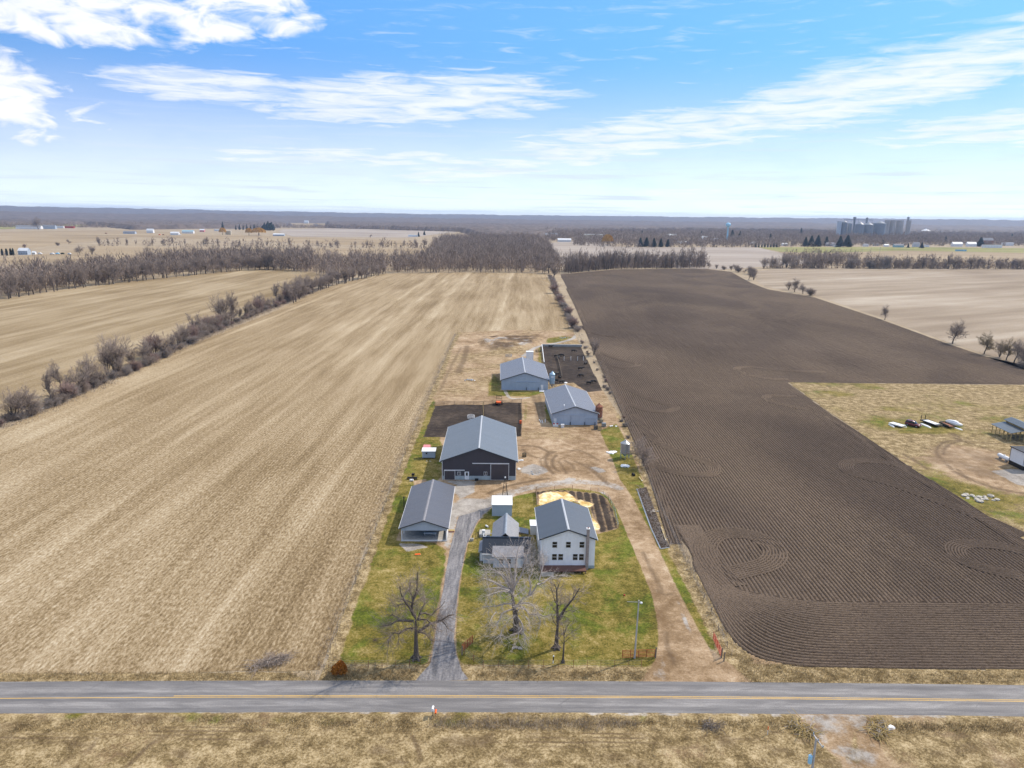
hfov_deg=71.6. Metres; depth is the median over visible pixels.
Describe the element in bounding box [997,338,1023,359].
bare tree
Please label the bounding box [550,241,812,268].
stubble field
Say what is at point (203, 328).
bare tree
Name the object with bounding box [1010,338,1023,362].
bare tree
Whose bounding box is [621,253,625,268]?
bare tree
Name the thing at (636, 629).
yard lamp
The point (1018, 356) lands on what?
bare tree
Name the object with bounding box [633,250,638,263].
bare tree
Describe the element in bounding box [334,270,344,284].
bare tree
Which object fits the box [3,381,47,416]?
bare tree
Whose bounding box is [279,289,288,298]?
bare tree
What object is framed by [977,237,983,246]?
spruce tree
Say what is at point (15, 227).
grass field
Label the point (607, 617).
lawn
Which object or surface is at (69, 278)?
bare tree
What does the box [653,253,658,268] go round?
bare tree
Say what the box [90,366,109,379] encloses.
bare tree
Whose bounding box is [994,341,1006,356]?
bare tree
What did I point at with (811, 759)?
utility pole
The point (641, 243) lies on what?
spruce tree
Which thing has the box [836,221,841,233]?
grain bin
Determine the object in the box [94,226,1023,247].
town trees
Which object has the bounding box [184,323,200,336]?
bare tree
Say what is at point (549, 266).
bare tree
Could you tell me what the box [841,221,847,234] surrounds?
grain bin
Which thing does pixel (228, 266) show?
bare tree
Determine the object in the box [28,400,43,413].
bare shrub
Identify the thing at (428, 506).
open shed
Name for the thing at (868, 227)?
grain bin
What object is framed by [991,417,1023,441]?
open shelter
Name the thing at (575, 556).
window
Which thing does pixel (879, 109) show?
sky
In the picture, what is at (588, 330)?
furrows
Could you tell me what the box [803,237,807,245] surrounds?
spruce tree
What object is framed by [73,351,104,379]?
bare tree
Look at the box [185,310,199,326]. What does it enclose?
bare tree
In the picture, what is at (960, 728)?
dry grass
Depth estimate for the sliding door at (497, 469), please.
176.07 m
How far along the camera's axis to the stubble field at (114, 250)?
1173.11 m
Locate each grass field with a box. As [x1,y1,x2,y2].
[0,224,83,228]
[758,247,1023,252]
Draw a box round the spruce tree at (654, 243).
[650,238,657,246]
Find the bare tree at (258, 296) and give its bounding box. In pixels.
[251,291,264,301]
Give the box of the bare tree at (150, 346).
[145,341,153,352]
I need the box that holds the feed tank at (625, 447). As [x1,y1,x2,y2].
[620,440,629,457]
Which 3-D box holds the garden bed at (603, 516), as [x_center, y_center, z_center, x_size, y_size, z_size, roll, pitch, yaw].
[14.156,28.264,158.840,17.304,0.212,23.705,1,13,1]
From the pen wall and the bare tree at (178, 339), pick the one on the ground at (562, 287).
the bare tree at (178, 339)
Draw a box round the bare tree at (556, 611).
[541,571,593,650]
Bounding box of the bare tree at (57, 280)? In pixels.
[50,264,61,290]
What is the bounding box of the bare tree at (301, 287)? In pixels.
[292,279,309,298]
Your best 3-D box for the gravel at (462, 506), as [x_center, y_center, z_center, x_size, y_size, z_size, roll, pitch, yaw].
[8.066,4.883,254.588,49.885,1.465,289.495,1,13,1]
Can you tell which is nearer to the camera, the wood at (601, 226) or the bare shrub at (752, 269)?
the bare shrub at (752, 269)
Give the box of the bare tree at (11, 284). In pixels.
[2,269,20,297]
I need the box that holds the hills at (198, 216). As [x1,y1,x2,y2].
[0,211,1023,229]
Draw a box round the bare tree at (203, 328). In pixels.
[197,321,209,334]
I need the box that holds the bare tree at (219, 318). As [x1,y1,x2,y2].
[210,313,223,323]
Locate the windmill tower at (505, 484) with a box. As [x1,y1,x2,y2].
[502,473,507,494]
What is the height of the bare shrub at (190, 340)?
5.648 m
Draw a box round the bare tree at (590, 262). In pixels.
[588,252,592,268]
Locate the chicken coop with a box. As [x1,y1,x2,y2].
[421,447,435,458]
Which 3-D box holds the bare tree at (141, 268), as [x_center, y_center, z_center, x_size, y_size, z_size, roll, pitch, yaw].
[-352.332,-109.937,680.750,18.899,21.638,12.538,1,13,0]
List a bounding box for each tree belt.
[0,241,316,296]
[562,243,709,272]
[762,246,1023,268]
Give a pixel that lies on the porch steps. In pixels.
(483, 531)
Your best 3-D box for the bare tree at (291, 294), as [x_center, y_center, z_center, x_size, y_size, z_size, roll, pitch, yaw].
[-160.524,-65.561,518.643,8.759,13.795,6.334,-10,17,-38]
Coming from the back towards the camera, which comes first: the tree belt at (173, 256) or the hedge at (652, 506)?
the tree belt at (173, 256)
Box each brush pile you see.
[242,647,301,676]
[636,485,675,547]
[698,715,725,735]
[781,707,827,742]
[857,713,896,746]
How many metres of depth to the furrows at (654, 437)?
192.61 m
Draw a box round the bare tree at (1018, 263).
[1015,257,1022,266]
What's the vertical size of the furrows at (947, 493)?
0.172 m
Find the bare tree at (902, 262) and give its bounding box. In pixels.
[900,258,908,268]
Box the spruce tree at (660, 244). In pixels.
[658,239,663,246]
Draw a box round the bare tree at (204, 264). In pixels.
[198,254,217,273]
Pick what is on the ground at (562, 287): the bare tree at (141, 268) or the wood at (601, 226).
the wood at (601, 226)
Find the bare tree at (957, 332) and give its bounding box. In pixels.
[946,318,968,343]
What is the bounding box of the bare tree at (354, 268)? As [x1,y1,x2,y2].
[346,265,357,280]
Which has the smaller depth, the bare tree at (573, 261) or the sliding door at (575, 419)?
the sliding door at (575, 419)
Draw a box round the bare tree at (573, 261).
[571,254,574,267]
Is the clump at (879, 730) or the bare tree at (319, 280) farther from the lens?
the bare tree at (319, 280)
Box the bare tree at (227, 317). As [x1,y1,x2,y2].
[216,312,234,322]
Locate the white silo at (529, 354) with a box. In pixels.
[526,351,533,359]
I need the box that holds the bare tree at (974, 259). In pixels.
[964,256,977,268]
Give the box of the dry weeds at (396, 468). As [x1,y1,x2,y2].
[314,274,746,674]
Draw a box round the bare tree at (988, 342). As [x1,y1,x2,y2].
[976,331,995,353]
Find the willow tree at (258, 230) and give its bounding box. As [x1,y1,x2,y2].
[251,227,265,235]
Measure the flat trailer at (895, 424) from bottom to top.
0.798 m
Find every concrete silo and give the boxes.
[884,220,889,235]
[889,220,895,234]
[895,220,903,234]
[905,220,911,233]
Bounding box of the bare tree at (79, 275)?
[75,266,87,287]
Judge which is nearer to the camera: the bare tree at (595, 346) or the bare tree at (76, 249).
the bare tree at (595, 346)
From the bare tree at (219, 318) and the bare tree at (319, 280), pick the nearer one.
the bare tree at (219, 318)
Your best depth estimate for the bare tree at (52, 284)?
576.09 m
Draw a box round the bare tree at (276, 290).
[271,280,280,298]
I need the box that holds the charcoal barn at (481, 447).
[439,415,517,479]
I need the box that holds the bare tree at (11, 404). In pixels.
[0,389,30,419]
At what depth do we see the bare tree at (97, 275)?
627.54 m
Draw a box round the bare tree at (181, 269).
[179,260,184,275]
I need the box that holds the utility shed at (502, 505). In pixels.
[492,495,512,515]
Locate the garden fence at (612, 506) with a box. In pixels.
[598,488,618,527]
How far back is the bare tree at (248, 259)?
817.60 m
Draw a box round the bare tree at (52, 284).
[47,272,57,291]
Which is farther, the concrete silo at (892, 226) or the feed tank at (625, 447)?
the concrete silo at (892, 226)
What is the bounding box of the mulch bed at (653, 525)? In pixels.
[637,487,669,548]
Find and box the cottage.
[478,513,530,567]
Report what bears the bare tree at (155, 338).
on the ground at (562, 287)
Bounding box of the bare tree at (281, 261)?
[276,254,286,269]
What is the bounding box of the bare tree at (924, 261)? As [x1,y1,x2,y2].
[920,256,929,266]
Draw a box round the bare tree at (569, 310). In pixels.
[564,305,572,312]
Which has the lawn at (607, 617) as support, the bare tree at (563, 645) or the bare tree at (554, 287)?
the bare tree at (563, 645)
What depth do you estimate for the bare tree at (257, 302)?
466.44 m
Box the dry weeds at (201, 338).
[1,287,324,428]
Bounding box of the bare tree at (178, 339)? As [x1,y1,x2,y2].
[174,332,182,348]
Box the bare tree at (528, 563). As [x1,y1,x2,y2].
[524,555,534,572]
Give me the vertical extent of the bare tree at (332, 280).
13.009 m
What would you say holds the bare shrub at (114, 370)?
on the ground at (562, 287)
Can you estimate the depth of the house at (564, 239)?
1866.29 m
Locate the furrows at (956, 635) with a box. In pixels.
[675,525,1023,669]
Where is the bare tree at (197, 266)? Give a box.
[191,254,200,274]
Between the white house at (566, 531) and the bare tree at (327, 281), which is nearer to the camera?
the white house at (566, 531)
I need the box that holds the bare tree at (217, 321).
[208,314,220,324]
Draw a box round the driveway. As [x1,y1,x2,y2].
[416,506,491,680]
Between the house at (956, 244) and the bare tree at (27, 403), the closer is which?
the bare tree at (27, 403)
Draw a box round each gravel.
[444,335,689,628]
[991,469,1023,485]
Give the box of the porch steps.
[470,529,489,540]
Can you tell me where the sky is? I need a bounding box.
[0,0,1023,219]
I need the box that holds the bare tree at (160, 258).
[155,255,169,277]
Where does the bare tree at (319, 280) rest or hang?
on the stubble field at (204, 505)
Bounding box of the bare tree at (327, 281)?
[324,273,331,287]
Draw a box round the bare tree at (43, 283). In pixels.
[36,274,47,291]
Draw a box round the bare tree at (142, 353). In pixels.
[135,346,156,361]
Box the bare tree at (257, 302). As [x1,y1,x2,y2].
[249,297,265,309]
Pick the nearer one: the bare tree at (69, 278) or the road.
the road
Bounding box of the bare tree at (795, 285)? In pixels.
[791,278,800,291]
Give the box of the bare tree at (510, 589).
[470,533,572,656]
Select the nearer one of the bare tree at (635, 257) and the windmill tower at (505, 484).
the windmill tower at (505, 484)
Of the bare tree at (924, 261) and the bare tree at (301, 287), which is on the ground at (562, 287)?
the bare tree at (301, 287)
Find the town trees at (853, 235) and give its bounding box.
[824,230,943,240]
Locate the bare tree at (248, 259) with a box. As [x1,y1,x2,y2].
[246,254,253,269]
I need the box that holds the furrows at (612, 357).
[599,351,640,367]
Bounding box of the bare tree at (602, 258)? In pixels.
[600,250,606,265]
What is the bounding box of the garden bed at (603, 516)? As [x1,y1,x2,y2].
[536,490,617,533]
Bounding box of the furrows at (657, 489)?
[566,289,681,543]
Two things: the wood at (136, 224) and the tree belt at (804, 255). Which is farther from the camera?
the wood at (136, 224)
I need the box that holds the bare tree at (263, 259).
[260,251,267,267]
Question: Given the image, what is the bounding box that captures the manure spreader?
[495,396,501,404]
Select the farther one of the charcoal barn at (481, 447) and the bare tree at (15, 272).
the bare tree at (15, 272)
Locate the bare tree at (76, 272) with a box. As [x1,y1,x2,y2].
[63,262,85,288]
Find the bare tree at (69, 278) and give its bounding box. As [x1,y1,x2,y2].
[61,263,74,288]
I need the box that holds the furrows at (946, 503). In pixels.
[838,458,1023,536]
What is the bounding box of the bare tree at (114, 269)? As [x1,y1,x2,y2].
[106,260,124,283]
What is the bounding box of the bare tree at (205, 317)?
[199,316,211,327]
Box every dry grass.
[0,656,1023,684]
[883,716,1023,767]
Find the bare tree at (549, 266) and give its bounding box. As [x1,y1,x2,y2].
[535,259,557,273]
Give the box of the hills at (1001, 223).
[0,206,1023,226]
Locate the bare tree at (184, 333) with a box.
[170,327,189,342]
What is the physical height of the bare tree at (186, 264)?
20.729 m
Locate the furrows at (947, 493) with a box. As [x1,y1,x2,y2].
[824,416,1023,550]
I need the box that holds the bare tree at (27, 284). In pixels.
[21,277,32,295]
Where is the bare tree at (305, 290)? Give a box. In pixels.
[291,275,311,293]
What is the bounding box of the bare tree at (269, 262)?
[263,254,275,269]
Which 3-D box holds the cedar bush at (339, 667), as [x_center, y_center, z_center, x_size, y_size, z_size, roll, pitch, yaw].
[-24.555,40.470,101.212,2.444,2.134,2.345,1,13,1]
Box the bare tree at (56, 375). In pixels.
[45,360,74,393]
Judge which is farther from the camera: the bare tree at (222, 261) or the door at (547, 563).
the bare tree at (222, 261)
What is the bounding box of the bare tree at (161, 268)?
[153,260,167,277]
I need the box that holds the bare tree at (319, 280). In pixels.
[317,274,325,289]
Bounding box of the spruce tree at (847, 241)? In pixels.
[843,235,852,246]
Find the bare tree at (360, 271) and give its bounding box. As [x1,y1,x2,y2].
[355,266,364,279]
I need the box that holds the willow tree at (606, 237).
[602,234,613,242]
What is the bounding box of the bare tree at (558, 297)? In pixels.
[554,295,565,300]
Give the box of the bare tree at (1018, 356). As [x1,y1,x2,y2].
[1016,351,1023,361]
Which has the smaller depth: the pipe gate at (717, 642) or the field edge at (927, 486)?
the pipe gate at (717, 642)
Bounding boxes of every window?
[552,541,557,547]
[552,554,556,559]
[558,554,562,559]
[566,541,570,547]
[573,554,577,559]
[579,541,584,547]
[579,554,583,559]
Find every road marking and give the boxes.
[0,697,1023,701]
[199,695,1004,699]
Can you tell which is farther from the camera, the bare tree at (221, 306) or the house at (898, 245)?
the house at (898, 245)
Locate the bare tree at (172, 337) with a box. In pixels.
[165,332,176,345]
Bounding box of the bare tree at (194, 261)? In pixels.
[186,257,199,274]
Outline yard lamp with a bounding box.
[627,600,642,658]
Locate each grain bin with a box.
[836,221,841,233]
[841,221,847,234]
[847,222,851,234]
[854,222,864,234]
[863,222,873,235]
[872,221,885,235]
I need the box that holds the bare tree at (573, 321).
[565,317,579,327]
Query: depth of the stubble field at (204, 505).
173.83 m
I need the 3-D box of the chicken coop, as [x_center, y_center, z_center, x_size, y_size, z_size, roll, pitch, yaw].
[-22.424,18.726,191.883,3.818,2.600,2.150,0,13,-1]
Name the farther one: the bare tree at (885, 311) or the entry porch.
the bare tree at (885, 311)
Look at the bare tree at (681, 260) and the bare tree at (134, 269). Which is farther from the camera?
the bare tree at (681, 260)
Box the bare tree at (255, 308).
[245,301,260,312]
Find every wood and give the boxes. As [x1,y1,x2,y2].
[0,218,287,229]
[0,220,1021,231]
[288,229,564,273]
[325,221,558,237]
[536,223,1023,233]
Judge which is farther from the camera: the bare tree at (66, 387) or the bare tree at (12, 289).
the bare tree at (12, 289)
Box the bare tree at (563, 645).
[548,614,579,663]
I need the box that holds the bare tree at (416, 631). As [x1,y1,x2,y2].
[366,562,471,665]
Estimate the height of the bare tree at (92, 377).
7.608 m
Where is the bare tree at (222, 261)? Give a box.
[214,255,227,271]
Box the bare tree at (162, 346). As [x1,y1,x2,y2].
[153,335,171,350]
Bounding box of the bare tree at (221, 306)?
[208,293,233,314]
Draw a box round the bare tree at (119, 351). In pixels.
[93,331,137,369]
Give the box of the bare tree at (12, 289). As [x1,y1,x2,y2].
[0,273,19,298]
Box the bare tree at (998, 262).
[993,258,1001,268]
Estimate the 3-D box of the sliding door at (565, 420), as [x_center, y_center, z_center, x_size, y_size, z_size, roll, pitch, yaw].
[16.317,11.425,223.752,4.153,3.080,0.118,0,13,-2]
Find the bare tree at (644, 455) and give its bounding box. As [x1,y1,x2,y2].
[625,437,658,466]
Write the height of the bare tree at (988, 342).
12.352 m
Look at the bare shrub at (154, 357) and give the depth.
310.49 m
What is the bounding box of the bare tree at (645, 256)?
[643,251,646,263]
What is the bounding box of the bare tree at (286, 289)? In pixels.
[283,281,290,297]
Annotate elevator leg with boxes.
[852,217,855,233]
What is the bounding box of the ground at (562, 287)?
[0,223,1023,679]
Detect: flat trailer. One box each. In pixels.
[889,422,905,426]
[920,415,942,426]
[939,421,954,427]
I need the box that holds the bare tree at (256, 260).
[252,256,260,268]
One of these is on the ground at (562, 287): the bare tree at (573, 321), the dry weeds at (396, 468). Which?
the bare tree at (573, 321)
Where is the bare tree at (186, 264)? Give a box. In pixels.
[181,256,195,272]
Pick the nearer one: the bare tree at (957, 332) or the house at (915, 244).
the bare tree at (957, 332)
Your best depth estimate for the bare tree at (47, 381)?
241.77 m
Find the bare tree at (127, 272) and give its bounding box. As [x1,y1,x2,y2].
[122,263,130,281]
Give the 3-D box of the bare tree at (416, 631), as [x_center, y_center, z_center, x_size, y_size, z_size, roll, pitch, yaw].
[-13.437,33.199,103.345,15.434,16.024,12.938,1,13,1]
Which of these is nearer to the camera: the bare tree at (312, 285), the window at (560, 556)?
the window at (560, 556)
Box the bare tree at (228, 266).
[222,257,235,271]
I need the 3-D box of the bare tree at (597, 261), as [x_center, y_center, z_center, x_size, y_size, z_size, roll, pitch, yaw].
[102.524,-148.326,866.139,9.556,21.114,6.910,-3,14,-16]
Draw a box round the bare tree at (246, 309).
[243,303,250,313]
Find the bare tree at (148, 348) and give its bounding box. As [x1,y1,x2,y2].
[136,339,151,355]
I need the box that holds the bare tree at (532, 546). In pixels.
[524,538,538,566]
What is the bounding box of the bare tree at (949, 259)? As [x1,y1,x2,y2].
[946,253,954,268]
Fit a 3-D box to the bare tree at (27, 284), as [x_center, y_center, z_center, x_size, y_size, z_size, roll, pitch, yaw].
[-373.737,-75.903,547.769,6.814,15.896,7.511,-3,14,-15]
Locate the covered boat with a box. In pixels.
[945,419,962,426]
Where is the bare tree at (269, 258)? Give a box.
[263,251,276,269]
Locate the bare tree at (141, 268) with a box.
[135,260,155,279]
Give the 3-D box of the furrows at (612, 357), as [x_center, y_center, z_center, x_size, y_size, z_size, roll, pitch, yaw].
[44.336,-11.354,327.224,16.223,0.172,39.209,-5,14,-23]
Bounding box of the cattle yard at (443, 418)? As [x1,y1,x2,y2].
[424,346,601,436]
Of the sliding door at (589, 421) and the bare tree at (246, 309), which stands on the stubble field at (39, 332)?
the bare tree at (246, 309)
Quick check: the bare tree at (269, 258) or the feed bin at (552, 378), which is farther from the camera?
the bare tree at (269, 258)
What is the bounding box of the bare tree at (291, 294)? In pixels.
[286,285,296,302]
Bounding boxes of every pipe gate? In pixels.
[462,635,472,648]
[622,649,654,657]
[713,633,721,655]
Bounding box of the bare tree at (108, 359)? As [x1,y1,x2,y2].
[95,342,115,375]
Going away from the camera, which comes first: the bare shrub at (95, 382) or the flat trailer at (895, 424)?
the flat trailer at (895, 424)
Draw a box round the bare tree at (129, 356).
[122,347,137,362]
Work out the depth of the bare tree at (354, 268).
698.91 m
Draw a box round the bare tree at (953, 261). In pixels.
[948,257,960,268]
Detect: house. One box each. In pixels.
[15,225,42,228]
[17,248,30,254]
[42,225,56,228]
[123,231,136,233]
[146,229,154,232]
[182,230,194,232]
[273,233,284,235]
[534,498,597,576]
[557,238,570,241]
[893,244,903,246]
[912,242,919,246]
[951,242,962,246]
[965,242,976,246]
[981,244,1001,247]
[983,238,993,243]
[1001,242,1013,245]
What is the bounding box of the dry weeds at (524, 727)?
[427,711,642,733]
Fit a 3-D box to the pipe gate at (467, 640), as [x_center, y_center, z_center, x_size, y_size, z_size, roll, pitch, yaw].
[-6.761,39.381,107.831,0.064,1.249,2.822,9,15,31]
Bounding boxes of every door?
[444,470,464,479]
[465,472,468,479]
[472,463,508,479]
[514,382,526,389]
[517,558,520,567]
[527,382,539,389]
[544,555,548,564]
[553,415,585,424]
[557,416,569,424]
[586,418,595,424]
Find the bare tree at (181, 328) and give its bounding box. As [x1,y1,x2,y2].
[174,321,191,342]
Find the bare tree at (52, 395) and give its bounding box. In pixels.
[44,386,58,405]
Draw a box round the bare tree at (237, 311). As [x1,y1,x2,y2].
[229,306,239,317]
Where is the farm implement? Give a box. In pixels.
[407,473,416,479]
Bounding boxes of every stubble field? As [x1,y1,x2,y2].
[0,230,413,252]
[0,246,427,264]
[0,269,322,418]
[0,272,569,673]
[279,228,452,236]
[291,223,324,227]
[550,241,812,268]
[755,268,1023,363]
[781,251,1023,266]
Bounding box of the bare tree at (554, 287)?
[549,283,560,292]
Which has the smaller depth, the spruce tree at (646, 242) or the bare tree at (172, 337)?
the bare tree at (172, 337)
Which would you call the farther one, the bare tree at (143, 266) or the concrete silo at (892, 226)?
the concrete silo at (892, 226)
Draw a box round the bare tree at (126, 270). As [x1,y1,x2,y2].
[124,265,129,281]
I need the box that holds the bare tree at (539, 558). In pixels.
[535,552,544,570]
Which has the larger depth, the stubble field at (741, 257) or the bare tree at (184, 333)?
the stubble field at (741, 257)
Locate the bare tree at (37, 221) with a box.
[29,217,39,228]
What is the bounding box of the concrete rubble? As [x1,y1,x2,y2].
[961,493,999,502]
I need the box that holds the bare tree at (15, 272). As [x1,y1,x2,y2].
[3,267,21,296]
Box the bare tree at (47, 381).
[41,366,53,396]
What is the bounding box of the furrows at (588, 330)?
[580,326,616,337]
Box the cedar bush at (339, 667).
[330,659,347,675]
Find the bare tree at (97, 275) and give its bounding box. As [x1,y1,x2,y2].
[91,264,103,285]
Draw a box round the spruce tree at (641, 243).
[638,238,643,246]
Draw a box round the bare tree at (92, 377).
[77,369,96,383]
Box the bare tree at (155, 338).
[139,331,169,353]
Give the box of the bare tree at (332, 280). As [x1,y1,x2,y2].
[328,274,334,287]
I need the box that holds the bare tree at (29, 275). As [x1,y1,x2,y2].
[18,266,38,293]
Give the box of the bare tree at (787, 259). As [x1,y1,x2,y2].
[782,254,793,267]
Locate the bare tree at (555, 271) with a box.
[549,263,559,276]
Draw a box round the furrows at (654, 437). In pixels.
[630,414,720,477]
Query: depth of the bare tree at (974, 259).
981.02 m
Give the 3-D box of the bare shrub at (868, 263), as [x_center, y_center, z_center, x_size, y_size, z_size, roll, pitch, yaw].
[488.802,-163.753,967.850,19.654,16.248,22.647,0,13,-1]
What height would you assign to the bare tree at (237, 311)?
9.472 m
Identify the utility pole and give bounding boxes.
[808,732,823,767]
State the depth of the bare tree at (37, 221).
2508.74 m
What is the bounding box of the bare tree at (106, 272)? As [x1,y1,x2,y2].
[100,259,121,283]
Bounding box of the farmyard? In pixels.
[397,330,780,681]
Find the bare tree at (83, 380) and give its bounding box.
[64,364,92,394]
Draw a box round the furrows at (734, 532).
[693,528,787,586]
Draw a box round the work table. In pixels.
[423,532,436,536]
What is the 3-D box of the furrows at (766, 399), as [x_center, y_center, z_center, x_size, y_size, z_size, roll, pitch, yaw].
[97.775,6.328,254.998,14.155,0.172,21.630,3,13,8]
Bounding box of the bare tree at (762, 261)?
[759,257,767,265]
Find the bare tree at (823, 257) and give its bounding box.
[815,254,829,264]
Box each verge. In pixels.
[0,330,1023,684]
[0,712,1023,767]
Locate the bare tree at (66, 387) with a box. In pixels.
[51,380,77,398]
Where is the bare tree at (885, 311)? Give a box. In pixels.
[880,305,888,319]
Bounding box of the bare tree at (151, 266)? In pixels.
[138,257,156,278]
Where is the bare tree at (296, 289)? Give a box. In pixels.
[281,280,301,301]
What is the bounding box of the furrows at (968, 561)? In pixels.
[944,539,1023,580]
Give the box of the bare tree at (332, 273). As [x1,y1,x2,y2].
[325,267,337,283]
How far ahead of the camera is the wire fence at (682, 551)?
137.00 m
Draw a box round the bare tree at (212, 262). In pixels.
[209,255,215,272]
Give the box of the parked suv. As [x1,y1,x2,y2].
[905,419,921,427]
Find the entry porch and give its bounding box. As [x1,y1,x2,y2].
[530,520,535,534]
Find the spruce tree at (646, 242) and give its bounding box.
[644,237,650,246]
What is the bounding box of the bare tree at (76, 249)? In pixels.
[73,244,84,253]
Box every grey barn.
[500,357,549,389]
[544,384,598,424]
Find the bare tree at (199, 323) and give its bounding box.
[193,317,204,331]
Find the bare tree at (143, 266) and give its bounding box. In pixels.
[134,258,149,279]
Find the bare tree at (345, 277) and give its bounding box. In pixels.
[339,266,350,283]
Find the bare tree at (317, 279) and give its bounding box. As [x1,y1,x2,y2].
[307,275,318,284]
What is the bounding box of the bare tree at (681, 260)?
[678,249,684,263]
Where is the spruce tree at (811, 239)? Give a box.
[807,236,814,246]
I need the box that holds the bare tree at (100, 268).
[90,260,105,284]
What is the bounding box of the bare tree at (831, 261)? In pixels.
[826,255,835,267]
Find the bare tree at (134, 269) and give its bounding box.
[126,261,140,281]
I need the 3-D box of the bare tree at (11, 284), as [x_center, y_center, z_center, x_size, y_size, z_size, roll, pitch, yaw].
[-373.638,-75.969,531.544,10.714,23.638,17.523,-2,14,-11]
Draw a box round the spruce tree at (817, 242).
[814,235,821,246]
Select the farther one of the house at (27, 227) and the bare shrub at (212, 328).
the house at (27, 227)
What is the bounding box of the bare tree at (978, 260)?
[974,256,982,268]
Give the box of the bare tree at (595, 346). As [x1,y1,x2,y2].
[586,337,599,354]
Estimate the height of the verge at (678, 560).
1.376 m
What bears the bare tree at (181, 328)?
on the ground at (562, 287)
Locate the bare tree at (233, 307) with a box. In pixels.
[225,290,239,312]
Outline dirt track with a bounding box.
[795,714,882,767]
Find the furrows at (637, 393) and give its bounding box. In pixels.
[603,365,679,412]
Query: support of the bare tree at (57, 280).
on the stubble field at (39, 332)
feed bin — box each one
[549,371,554,388]
[595,403,602,420]
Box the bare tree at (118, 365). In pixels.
[112,356,124,371]
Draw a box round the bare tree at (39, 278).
[32,270,47,292]
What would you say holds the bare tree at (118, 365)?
on the ground at (562, 287)
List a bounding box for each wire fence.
[323,450,405,670]
[328,655,428,667]
[464,648,641,667]
[633,446,727,646]
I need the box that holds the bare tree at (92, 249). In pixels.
[86,245,95,253]
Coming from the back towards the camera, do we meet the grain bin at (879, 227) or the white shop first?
the grain bin at (879, 227)
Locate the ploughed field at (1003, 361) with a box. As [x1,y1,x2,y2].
[563,269,1023,660]
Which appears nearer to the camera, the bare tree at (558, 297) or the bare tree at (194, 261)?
the bare tree at (558, 297)
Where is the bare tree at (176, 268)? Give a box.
[171,261,179,276]
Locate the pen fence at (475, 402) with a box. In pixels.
[433,399,520,404]
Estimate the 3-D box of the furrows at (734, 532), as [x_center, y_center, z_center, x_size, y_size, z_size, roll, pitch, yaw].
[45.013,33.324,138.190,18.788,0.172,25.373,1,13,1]
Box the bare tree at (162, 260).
[158,254,166,277]
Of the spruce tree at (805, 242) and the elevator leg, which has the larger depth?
the elevator leg
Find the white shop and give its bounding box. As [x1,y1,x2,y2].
[1008,446,1023,470]
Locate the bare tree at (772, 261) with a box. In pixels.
[767,255,777,267]
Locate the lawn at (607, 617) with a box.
[340,336,716,666]
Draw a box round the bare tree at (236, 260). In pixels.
[232,252,241,270]
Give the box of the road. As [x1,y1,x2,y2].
[0,680,1023,716]
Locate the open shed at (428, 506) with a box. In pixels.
[398,479,454,541]
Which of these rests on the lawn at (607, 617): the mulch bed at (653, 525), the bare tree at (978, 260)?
the mulch bed at (653, 525)
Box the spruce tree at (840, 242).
[835,236,844,246]
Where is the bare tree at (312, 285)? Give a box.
[308,279,317,289]
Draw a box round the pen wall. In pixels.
[542,344,581,346]
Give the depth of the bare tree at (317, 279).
598.13 m
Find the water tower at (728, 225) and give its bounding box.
[726,223,730,235]
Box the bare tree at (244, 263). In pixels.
[241,257,247,269]
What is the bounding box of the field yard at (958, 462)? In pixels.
[789,382,1023,538]
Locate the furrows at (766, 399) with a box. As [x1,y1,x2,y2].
[761,394,809,409]
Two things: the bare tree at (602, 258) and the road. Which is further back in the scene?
the bare tree at (602, 258)
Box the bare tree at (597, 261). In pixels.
[594,254,598,270]
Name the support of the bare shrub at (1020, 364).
on the ground at (562, 287)
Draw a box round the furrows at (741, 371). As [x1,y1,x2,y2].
[733,366,826,379]
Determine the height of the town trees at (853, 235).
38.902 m
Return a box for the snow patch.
[885,725,895,730]
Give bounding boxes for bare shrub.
[0,411,20,421]
[0,418,5,425]
[9,410,28,419]
[24,406,39,416]
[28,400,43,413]
[40,397,54,407]
[47,397,61,406]
[56,393,71,401]
[60,384,82,397]
[72,383,90,392]
[88,378,101,386]
[107,370,117,378]
[110,369,124,376]
[120,364,132,374]
[125,360,142,370]
[137,359,147,366]
[143,355,156,364]
[148,353,159,360]
[158,348,171,357]
[181,334,200,343]
[206,324,217,332]
[221,319,230,326]
[733,267,742,271]
[747,267,757,272]
[804,288,816,295]
[845,258,856,267]
[863,259,878,268]
[879,255,894,268]
[1016,359,1023,368]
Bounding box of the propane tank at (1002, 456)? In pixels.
[997,453,1008,461]
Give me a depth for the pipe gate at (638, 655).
105.76 m
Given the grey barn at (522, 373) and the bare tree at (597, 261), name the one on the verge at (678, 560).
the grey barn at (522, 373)

